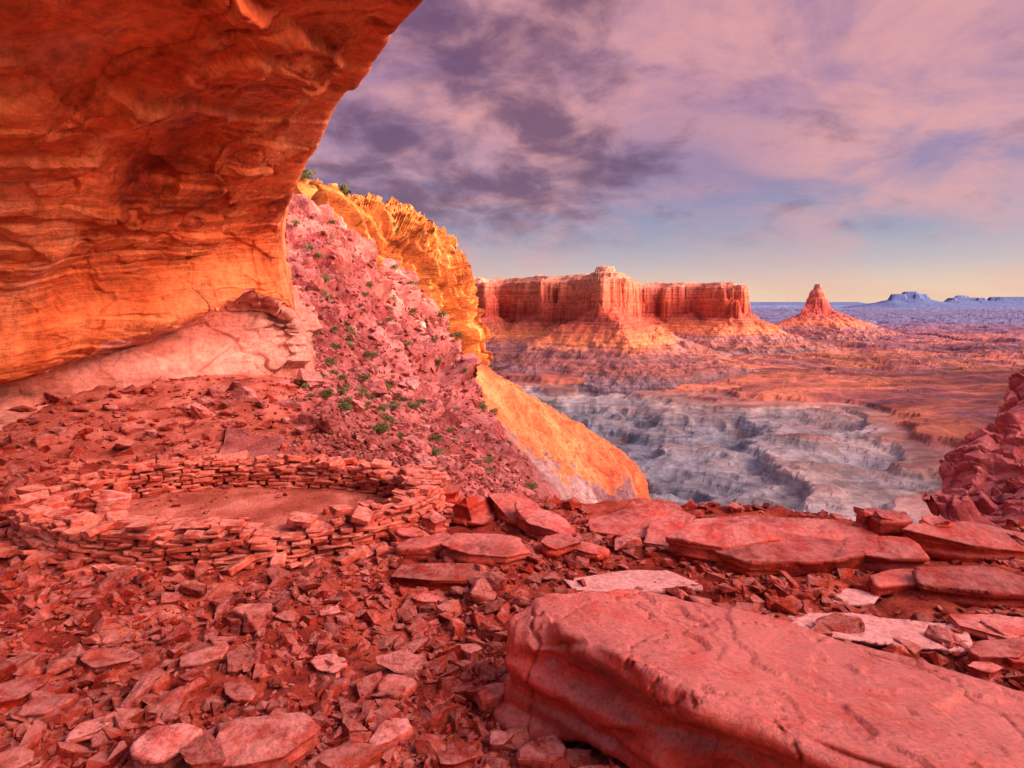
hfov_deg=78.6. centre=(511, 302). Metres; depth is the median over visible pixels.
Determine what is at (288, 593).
rock
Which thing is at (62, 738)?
rock
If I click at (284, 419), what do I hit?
boulder
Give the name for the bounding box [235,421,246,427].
rock
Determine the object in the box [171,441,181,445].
rock
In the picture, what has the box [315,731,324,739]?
rock
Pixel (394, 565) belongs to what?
rock
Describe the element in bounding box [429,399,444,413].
boulder
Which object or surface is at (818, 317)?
butte
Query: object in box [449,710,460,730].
rock
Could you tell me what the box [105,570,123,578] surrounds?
rock
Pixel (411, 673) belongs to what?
rock
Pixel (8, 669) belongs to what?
rock
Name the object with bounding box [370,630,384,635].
rock
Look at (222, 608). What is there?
rock
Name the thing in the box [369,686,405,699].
rock
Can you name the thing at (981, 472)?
cliff
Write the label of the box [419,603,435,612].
rock
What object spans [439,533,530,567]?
rock slab
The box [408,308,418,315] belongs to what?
shrub
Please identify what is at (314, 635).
rock
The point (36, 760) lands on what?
rock
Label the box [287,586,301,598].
rock
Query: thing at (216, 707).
rock
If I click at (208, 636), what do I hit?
rock
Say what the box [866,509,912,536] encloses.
rock slab
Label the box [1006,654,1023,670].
rock slab
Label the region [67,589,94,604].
rock slab
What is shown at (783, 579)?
rock
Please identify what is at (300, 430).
boulder
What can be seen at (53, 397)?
rock
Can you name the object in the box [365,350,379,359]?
shrub
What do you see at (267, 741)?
rock slab
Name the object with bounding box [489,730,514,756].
rock slab
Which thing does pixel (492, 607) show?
rock
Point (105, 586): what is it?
rock
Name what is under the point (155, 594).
rock
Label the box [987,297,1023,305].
mesa
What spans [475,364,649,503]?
hillside
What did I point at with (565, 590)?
rock
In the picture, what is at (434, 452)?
shrub
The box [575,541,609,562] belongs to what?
rock slab
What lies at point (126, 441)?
rock
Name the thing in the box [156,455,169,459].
rock
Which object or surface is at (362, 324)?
boulder
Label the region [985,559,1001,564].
rock
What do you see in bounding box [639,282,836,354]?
mesa
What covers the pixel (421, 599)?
rock slab
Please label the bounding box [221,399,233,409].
boulder
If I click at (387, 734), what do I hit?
rock slab
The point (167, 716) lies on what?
rock
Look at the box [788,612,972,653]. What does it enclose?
rock slab
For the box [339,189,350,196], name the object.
shrub
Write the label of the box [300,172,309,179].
shrub
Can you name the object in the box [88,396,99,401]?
rock
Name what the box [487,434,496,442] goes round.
boulder
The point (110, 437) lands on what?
rock
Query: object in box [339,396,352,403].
shrub
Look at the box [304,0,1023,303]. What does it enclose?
sky
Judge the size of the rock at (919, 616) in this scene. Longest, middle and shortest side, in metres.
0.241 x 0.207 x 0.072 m
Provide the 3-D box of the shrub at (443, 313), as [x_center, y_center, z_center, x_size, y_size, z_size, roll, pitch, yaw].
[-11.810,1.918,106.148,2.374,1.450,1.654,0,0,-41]
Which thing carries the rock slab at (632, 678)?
on the ground at (262, 506)
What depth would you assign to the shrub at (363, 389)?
21.32 m
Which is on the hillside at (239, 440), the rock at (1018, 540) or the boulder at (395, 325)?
the boulder at (395, 325)
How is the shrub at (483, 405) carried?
on the hillside at (239, 440)
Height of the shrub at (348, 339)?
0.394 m
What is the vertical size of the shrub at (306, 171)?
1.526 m
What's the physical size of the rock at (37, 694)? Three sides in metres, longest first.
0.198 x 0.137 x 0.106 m
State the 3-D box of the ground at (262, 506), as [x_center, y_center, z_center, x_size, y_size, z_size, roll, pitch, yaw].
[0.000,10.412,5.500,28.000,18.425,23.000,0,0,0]
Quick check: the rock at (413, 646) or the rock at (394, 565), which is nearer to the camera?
the rock at (413, 646)
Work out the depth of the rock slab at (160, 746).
3.44 m
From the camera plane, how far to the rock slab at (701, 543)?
6.21 m
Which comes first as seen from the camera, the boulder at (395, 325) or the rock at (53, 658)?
the rock at (53, 658)
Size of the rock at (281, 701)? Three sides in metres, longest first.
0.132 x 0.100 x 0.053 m
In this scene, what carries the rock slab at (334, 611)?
on the ground at (262, 506)
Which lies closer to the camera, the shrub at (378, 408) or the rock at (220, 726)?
the rock at (220, 726)
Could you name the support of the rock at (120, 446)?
on the ground at (262, 506)
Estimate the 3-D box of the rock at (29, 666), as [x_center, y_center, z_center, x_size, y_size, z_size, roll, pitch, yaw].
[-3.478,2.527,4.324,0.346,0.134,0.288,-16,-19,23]
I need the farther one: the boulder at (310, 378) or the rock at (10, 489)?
the boulder at (310, 378)
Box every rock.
[0,441,7,446]
[0,457,9,463]
[0,493,9,503]
[0,642,7,655]
[0,659,17,682]
[3,479,23,495]
[5,738,17,749]
[6,656,40,676]
[8,430,41,442]
[8,464,20,469]
[10,405,36,412]
[15,650,50,667]
[15,674,35,679]
[26,755,43,767]
[29,690,55,699]
[43,391,66,401]
[46,654,62,662]
[58,735,66,740]
[64,643,84,662]
[72,611,85,624]
[79,598,97,606]
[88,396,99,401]
[90,725,108,748]
[91,572,121,596]
[95,464,107,471]
[105,434,117,441]
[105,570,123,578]
[107,734,142,765]
[112,443,133,449]
[120,673,159,707]
[121,422,144,435]
[121,439,133,442]
[137,435,150,439]
[139,607,147,611]
[140,586,147,591]
[142,384,157,389]
[148,589,165,599]
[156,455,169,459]
[160,420,178,427]
[160,710,177,722]
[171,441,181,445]
[174,580,204,591]
[178,732,225,767]
[180,584,206,596]
[187,641,208,651]
[190,402,216,418]
[203,632,216,642]
[208,636,236,644]
[208,702,224,714]
[209,596,231,608]
[214,599,229,619]
[215,717,246,735]
[221,643,253,675]
[224,702,240,711]
[231,594,247,605]
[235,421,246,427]
[243,609,269,632]
[254,627,265,639]
[255,411,266,415]
[257,596,281,604]
[265,566,291,580]
[268,677,281,687]
[275,597,289,611]
[275,697,287,707]
[284,591,295,599]
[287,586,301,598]
[289,576,308,586]
[310,631,319,641]
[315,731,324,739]
[324,620,340,642]
[324,646,359,663]
[335,615,350,627]
[338,696,359,712]
[353,588,367,595]
[355,608,365,618]
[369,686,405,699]
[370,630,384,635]
[375,649,426,674]
[378,594,384,603]
[384,598,392,604]
[387,562,398,567]
[394,623,407,630]
[398,737,411,747]
[401,608,412,623]
[401,638,428,653]
[402,669,415,679]
[413,613,428,618]
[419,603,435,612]
[432,642,442,649]
[443,556,453,562]
[448,586,463,596]
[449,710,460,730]
[466,571,506,595]
[466,576,496,605]
[472,598,502,614]
[485,642,502,652]
[496,666,507,676]
[502,750,509,759]
[510,596,531,605]
[524,544,540,563]
[526,576,535,583]
[529,493,540,502]
[538,494,548,501]
[542,563,550,571]
[543,572,556,580]
[554,588,576,593]
[580,532,591,538]
[612,532,641,549]
[679,586,695,595]
[684,595,711,604]
[699,514,722,517]
[752,503,765,511]
[770,584,791,595]
[778,575,785,584]
[802,587,825,598]
[814,612,864,633]
[906,611,935,621]
[924,625,964,644]
[979,620,1007,636]
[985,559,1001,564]
[1006,533,1023,545]
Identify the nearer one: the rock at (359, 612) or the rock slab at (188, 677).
the rock slab at (188, 677)
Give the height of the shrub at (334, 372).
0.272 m
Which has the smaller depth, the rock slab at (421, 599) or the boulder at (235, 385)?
the rock slab at (421, 599)
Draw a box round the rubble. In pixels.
[285,213,558,498]
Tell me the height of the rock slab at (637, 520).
0.324 m
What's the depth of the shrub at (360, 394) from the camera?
19.70 m
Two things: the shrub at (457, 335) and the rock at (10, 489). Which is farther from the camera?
the shrub at (457, 335)
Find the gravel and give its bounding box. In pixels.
[0,374,1023,767]
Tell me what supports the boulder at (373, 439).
on the hillside at (239, 440)
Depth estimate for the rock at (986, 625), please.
4.80 m
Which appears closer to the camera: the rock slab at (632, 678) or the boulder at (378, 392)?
the rock slab at (632, 678)
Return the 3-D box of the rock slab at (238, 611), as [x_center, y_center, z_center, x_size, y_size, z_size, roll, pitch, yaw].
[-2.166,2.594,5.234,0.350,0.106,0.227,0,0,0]
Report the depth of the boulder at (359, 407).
14.80 m
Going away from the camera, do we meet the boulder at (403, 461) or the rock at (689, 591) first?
the rock at (689, 591)
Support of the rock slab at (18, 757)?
on the ground at (262, 506)
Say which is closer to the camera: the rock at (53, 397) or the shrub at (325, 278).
the rock at (53, 397)
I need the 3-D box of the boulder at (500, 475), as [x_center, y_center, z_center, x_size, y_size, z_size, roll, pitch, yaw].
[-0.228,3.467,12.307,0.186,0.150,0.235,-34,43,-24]
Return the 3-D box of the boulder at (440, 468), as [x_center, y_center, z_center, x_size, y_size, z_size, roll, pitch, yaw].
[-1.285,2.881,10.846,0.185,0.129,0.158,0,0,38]
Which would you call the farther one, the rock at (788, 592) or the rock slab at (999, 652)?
the rock at (788, 592)
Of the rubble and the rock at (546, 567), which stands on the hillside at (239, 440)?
the rubble
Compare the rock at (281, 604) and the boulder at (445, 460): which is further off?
the boulder at (445, 460)
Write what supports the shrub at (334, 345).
on the hillside at (239, 440)
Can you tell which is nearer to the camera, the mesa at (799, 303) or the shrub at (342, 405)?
the shrub at (342, 405)
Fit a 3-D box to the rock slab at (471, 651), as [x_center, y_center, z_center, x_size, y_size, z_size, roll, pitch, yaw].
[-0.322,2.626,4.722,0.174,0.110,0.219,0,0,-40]
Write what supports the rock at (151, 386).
on the ground at (262, 506)
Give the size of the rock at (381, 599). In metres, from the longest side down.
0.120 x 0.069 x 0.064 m
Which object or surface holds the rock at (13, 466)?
on the ground at (262, 506)
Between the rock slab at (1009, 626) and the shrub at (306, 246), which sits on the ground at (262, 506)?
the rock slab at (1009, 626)
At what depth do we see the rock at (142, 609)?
5.25 m
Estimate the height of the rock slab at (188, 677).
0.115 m
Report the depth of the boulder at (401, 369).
42.97 m
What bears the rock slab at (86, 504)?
on the ground at (262, 506)
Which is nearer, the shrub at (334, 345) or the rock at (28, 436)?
the rock at (28, 436)
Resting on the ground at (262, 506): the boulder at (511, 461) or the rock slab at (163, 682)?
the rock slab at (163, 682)
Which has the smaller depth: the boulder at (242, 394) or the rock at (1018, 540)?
the rock at (1018, 540)
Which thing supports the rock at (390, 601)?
on the ground at (262, 506)
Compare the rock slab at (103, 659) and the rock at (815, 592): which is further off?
the rock at (815, 592)
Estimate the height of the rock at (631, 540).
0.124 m
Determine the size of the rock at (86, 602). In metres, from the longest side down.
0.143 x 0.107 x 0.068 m
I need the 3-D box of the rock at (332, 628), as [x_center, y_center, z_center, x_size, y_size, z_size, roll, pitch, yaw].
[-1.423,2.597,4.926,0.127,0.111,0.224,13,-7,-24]
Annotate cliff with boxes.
[0,0,422,429]
[293,178,492,376]
[921,368,1023,526]
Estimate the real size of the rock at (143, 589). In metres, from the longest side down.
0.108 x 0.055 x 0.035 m
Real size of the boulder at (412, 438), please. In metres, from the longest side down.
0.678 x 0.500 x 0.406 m
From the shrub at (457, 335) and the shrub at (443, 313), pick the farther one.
the shrub at (443, 313)
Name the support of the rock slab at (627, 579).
on the ground at (262, 506)
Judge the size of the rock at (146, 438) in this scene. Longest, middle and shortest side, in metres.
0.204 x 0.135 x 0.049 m
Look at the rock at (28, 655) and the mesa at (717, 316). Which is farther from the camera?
the mesa at (717, 316)
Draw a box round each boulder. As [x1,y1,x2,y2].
[11,440,27,445]
[51,427,68,435]
[104,405,117,409]
[144,429,157,437]
[183,404,190,409]
[197,396,215,405]
[207,383,228,397]
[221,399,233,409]
[227,381,241,390]
[229,387,258,401]
[254,398,269,408]
[280,416,289,423]
[294,368,323,387]
[294,426,306,434]
[301,257,313,267]
[305,277,323,290]
[315,420,339,434]
[319,400,328,404]
[345,418,353,424]
[349,399,366,413]
[352,432,363,437]
[356,435,365,443]
[359,321,365,326]
[365,435,381,446]
[366,380,386,390]
[367,328,384,345]
[367,444,378,450]
[370,387,387,397]
[382,436,399,445]
[387,320,401,330]
[392,419,407,427]
[395,363,409,376]
[398,457,407,464]
[399,376,420,391]
[400,434,431,452]
[401,401,413,410]
[405,344,419,354]
[412,454,422,459]
[417,458,424,463]
[420,424,438,431]
[422,453,432,461]
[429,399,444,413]
[434,465,444,470]
[441,457,447,463]
[460,422,469,427]
[461,352,481,366]
[463,453,477,459]
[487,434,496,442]
[495,472,504,482]
[498,455,516,467]
[502,466,510,473]
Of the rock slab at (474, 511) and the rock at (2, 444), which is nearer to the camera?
the rock slab at (474, 511)
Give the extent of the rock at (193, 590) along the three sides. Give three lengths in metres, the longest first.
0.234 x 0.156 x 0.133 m
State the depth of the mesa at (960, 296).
14529.52 m
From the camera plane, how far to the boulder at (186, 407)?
11.92 m
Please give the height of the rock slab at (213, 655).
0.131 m
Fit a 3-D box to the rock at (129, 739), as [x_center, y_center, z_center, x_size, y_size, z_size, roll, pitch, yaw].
[-2.093,2.501,3.518,0.358,0.167,0.162,-13,-2,-14]
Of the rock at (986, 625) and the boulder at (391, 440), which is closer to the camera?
the rock at (986, 625)
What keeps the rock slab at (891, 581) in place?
on the ground at (262, 506)
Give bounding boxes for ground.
[0,372,1023,767]
[488,305,1023,523]
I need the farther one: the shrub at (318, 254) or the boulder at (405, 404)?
the shrub at (318, 254)
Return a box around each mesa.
[473,266,763,396]
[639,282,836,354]
[750,302,867,305]
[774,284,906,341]
[841,294,988,307]
[902,292,918,293]
[943,298,1023,307]
[954,295,969,297]
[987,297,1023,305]
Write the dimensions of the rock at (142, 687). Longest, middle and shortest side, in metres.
0.284 x 0.155 x 0.124 m
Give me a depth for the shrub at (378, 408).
17.19 m
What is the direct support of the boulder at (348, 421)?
on the hillside at (239, 440)
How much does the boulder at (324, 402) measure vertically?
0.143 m
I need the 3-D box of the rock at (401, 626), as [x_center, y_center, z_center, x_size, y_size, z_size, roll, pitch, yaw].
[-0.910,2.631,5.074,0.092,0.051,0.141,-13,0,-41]
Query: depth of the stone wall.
6.57 m
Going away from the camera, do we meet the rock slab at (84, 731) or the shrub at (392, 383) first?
the rock slab at (84, 731)
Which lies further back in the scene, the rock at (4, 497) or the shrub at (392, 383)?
the shrub at (392, 383)
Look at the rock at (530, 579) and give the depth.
5.79 m
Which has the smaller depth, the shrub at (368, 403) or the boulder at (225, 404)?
the boulder at (225, 404)
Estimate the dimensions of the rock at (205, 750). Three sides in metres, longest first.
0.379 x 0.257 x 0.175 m
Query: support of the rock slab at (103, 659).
on the ground at (262, 506)
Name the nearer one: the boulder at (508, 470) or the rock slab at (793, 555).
the rock slab at (793, 555)
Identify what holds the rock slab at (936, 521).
on the ground at (262, 506)
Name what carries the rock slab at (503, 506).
on the ground at (262, 506)
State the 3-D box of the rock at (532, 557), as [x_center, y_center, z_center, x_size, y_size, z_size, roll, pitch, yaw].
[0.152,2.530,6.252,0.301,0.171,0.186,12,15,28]
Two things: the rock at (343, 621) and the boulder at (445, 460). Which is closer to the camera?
the rock at (343, 621)
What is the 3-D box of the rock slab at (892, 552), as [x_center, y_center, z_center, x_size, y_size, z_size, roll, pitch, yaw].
[3.558,2.480,6.100,0.794,0.342,0.461,0,0,13]
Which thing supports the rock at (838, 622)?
on the rock slab at (880, 632)
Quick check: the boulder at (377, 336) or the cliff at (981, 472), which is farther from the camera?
the boulder at (377, 336)
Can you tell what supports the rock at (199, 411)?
on the ground at (262, 506)
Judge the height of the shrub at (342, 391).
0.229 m
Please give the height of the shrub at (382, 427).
0.237 m
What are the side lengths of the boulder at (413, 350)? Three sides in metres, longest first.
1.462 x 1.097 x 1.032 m
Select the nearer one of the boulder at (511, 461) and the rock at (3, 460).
the rock at (3, 460)
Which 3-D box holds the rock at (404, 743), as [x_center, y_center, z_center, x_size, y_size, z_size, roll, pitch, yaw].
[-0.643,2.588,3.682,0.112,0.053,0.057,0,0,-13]
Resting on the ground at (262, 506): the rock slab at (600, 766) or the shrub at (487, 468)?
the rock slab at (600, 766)
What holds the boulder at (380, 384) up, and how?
on the hillside at (239, 440)
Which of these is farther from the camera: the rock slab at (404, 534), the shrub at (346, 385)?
the shrub at (346, 385)
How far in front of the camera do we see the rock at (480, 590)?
5.43 m
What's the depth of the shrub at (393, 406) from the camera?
19.27 m
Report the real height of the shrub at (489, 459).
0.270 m
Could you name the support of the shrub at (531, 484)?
on the hillside at (239, 440)
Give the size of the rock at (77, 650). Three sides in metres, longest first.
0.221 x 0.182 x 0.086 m
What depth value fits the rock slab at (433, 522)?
6.97 m
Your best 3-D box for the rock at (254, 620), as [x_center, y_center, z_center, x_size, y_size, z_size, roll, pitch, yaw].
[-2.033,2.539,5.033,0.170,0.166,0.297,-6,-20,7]
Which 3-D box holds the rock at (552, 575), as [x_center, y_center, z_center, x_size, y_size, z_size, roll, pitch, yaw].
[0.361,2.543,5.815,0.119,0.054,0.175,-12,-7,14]
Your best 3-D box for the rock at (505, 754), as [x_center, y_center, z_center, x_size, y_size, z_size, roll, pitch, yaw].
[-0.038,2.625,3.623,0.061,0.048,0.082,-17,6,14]
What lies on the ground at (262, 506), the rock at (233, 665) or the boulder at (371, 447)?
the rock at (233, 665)
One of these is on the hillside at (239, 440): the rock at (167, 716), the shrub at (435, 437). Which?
the shrub at (435, 437)
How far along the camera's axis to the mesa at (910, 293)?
13553.31 m
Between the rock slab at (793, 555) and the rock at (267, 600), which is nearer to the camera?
the rock at (267, 600)
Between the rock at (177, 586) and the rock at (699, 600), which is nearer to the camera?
the rock at (699, 600)
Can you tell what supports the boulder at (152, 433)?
on the ground at (262, 506)
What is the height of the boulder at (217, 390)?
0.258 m
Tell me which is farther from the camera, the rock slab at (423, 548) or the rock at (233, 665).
the rock slab at (423, 548)
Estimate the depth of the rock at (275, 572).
5.89 m
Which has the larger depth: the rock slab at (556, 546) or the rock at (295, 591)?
the rock slab at (556, 546)
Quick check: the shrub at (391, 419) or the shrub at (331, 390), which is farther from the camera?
the shrub at (391, 419)
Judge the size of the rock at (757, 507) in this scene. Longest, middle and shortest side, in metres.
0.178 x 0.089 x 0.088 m
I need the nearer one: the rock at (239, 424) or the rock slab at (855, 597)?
the rock slab at (855, 597)
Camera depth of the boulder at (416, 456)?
11.01 m
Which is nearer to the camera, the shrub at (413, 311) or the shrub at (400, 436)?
the shrub at (400, 436)
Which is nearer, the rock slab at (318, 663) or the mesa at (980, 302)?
the rock slab at (318, 663)
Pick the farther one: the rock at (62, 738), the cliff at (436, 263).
the cliff at (436, 263)
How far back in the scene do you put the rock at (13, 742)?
3.62 m
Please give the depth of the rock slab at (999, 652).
4.43 m
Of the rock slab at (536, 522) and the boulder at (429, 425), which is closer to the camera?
the rock slab at (536, 522)
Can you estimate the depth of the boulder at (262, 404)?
12.12 m
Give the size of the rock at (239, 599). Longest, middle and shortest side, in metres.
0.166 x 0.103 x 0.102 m
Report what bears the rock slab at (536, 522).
on the ground at (262, 506)
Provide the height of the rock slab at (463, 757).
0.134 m
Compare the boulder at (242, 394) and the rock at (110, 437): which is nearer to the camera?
the rock at (110, 437)
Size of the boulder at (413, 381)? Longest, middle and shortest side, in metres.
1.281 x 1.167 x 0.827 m
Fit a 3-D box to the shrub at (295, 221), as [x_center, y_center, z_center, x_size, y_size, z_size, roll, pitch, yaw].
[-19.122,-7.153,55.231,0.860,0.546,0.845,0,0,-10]
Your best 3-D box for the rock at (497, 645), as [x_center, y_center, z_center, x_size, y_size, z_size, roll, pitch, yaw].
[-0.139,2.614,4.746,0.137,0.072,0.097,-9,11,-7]
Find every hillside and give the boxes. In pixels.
[219,194,561,499]
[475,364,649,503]
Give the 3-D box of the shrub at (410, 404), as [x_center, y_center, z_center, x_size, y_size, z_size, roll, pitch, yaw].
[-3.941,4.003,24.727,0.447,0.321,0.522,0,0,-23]
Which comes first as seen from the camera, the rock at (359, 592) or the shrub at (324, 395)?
the rock at (359, 592)
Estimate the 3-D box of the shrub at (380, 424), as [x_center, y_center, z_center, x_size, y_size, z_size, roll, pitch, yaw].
[-2.669,2.516,12.644,0.389,0.237,0.271,0,0,-30]
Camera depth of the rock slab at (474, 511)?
7.32 m
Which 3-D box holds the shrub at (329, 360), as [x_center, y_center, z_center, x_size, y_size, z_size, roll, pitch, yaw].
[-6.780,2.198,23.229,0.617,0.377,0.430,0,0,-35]
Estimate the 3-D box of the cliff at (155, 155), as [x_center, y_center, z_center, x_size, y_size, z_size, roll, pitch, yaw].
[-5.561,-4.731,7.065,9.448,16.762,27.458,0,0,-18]
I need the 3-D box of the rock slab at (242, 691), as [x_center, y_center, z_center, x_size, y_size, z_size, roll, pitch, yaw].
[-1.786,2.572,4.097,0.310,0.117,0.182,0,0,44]
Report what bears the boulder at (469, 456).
on the hillside at (239, 440)
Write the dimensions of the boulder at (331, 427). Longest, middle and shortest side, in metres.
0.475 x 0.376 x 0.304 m
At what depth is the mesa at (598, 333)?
1004.12 m
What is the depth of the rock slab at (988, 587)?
5.41 m
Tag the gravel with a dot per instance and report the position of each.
(448, 666)
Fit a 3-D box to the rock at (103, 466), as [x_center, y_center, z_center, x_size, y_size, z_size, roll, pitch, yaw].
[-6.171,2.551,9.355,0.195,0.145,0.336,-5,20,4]
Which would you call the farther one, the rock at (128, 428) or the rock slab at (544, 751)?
the rock at (128, 428)
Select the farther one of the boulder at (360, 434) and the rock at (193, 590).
the boulder at (360, 434)
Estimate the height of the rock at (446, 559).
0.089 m
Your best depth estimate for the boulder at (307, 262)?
43.78 m
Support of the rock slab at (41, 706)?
on the ground at (262, 506)
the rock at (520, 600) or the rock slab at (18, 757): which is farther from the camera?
the rock at (520, 600)
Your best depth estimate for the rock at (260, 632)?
4.86 m
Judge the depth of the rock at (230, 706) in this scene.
3.92 m
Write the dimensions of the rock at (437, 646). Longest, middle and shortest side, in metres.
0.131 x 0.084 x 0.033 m
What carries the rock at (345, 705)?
on the ground at (262, 506)
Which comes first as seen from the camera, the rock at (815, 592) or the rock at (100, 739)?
the rock at (100, 739)
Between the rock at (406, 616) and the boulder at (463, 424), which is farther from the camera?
the boulder at (463, 424)
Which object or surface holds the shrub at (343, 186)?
on the cliff at (436, 263)
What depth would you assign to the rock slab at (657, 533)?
6.88 m
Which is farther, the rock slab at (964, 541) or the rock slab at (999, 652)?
the rock slab at (964, 541)
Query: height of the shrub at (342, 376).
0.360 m
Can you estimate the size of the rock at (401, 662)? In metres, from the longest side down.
0.368 x 0.210 x 0.126 m
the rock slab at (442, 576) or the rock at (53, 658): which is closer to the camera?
the rock at (53, 658)
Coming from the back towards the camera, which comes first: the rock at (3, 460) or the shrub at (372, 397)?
the shrub at (372, 397)
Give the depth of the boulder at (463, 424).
41.22 m
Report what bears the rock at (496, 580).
on the ground at (262, 506)
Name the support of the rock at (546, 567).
on the ground at (262, 506)
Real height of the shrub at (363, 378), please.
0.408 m
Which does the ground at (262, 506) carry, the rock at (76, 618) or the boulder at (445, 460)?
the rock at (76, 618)
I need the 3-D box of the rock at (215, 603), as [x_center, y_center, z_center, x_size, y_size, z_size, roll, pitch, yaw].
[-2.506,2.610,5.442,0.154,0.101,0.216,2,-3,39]
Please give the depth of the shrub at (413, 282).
104.23 m
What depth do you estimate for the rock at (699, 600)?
5.31 m
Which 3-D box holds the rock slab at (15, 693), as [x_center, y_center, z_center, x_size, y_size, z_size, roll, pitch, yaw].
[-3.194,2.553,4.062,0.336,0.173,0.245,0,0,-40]
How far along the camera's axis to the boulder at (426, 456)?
11.14 m
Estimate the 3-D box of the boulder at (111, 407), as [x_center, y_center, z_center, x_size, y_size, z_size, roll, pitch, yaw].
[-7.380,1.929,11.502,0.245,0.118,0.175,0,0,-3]
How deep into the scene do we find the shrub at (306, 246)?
48.44 m
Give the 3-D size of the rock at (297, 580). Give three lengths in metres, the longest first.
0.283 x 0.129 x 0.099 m
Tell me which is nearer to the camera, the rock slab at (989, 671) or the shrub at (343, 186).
the rock slab at (989, 671)
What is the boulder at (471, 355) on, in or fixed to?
on the hillside at (239, 440)
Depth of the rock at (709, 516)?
7.47 m
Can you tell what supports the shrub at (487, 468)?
on the hillside at (239, 440)
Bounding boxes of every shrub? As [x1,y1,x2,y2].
[290,219,299,224]
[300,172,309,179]
[302,168,315,176]
[304,244,311,249]
[315,251,325,257]
[318,390,332,399]
[320,274,330,281]
[321,388,333,396]
[324,357,337,366]
[328,369,339,375]
[330,343,342,349]
[337,184,348,190]
[337,374,347,380]
[337,387,346,395]
[337,401,353,411]
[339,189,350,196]
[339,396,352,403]
[342,383,350,389]
[344,336,353,342]
[356,387,367,392]
[357,373,371,380]
[357,391,369,397]
[360,401,371,409]
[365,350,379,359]
[367,394,376,399]
[371,424,390,433]
[372,422,389,430]
[375,406,386,411]
[378,413,389,419]
[385,415,394,422]
[387,379,398,387]
[387,402,402,410]
[396,432,410,438]
[407,401,417,407]
[408,280,419,285]
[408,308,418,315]
[427,434,444,443]
[430,447,445,456]
[435,310,446,316]
[447,331,463,338]
[478,402,489,411]
[484,456,494,463]
[484,466,493,473]
[489,408,498,414]
[525,482,537,489]
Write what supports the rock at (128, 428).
on the ground at (262, 506)
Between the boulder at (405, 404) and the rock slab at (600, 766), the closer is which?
the rock slab at (600, 766)
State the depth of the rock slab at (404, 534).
6.66 m
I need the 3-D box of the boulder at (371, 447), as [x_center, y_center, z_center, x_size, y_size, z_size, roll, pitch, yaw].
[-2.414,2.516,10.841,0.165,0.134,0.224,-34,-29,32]
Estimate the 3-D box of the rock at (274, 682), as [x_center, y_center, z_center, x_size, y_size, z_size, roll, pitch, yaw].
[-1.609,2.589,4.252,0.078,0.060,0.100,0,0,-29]
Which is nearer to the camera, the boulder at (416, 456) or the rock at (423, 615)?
the rock at (423, 615)
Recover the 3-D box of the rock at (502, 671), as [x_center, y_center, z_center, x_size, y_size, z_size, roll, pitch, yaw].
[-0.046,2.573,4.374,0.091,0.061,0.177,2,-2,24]
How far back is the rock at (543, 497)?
8.01 m
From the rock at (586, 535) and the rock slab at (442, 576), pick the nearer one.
the rock slab at (442, 576)
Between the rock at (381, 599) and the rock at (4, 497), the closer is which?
the rock at (381, 599)
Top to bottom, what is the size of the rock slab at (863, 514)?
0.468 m
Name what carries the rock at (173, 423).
on the ground at (262, 506)
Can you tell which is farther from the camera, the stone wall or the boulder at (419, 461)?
the boulder at (419, 461)
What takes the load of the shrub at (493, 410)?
on the hillside at (239, 440)
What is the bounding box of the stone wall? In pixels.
[0,450,454,578]
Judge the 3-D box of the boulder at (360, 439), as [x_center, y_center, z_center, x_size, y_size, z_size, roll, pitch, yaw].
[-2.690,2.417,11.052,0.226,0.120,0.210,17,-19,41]
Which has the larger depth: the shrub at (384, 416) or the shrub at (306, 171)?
the shrub at (306, 171)
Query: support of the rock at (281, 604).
on the ground at (262, 506)
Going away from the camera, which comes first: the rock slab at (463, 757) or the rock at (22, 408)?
the rock slab at (463, 757)
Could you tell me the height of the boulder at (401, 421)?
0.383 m
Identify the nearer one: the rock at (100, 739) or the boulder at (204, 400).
the rock at (100, 739)
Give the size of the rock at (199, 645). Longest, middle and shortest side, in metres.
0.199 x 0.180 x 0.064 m
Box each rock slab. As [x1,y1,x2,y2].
[0,675,51,714]
[0,746,42,767]
[14,693,78,722]
[65,716,110,743]
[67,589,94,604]
[71,497,96,513]
[80,647,140,674]
[94,490,131,520]
[128,668,171,694]
[129,723,202,767]
[175,644,228,673]
[175,669,211,687]
[215,712,320,767]
[222,678,257,705]
[232,603,272,618]
[300,742,385,767]
[311,654,346,679]
[318,605,339,618]
[368,718,412,749]
[377,674,417,696]
[390,563,487,590]
[395,528,424,541]
[395,532,450,560]
[411,592,438,608]
[421,511,446,534]
[437,745,477,767]
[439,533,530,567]
[444,484,460,503]
[451,495,496,527]
[455,643,481,659]
[473,683,503,713]
[487,493,539,532]
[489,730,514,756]
[491,589,1023,767]
[514,501,574,540]
[515,733,566,767]
[539,532,581,560]
[564,570,702,593]
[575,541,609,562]
[578,765,619,767]
[588,502,695,543]
[643,515,878,547]
[665,519,780,563]
[667,546,681,559]
[713,531,875,576]
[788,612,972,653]
[832,588,879,606]
[841,536,928,572]
[852,507,879,529]
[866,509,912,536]
[866,568,917,595]
[902,521,1023,562]
[912,565,1023,608]
[919,515,953,527]
[947,614,1023,639]
[963,637,1023,672]
[965,661,1004,683]
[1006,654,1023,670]
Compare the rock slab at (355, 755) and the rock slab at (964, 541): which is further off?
the rock slab at (964, 541)

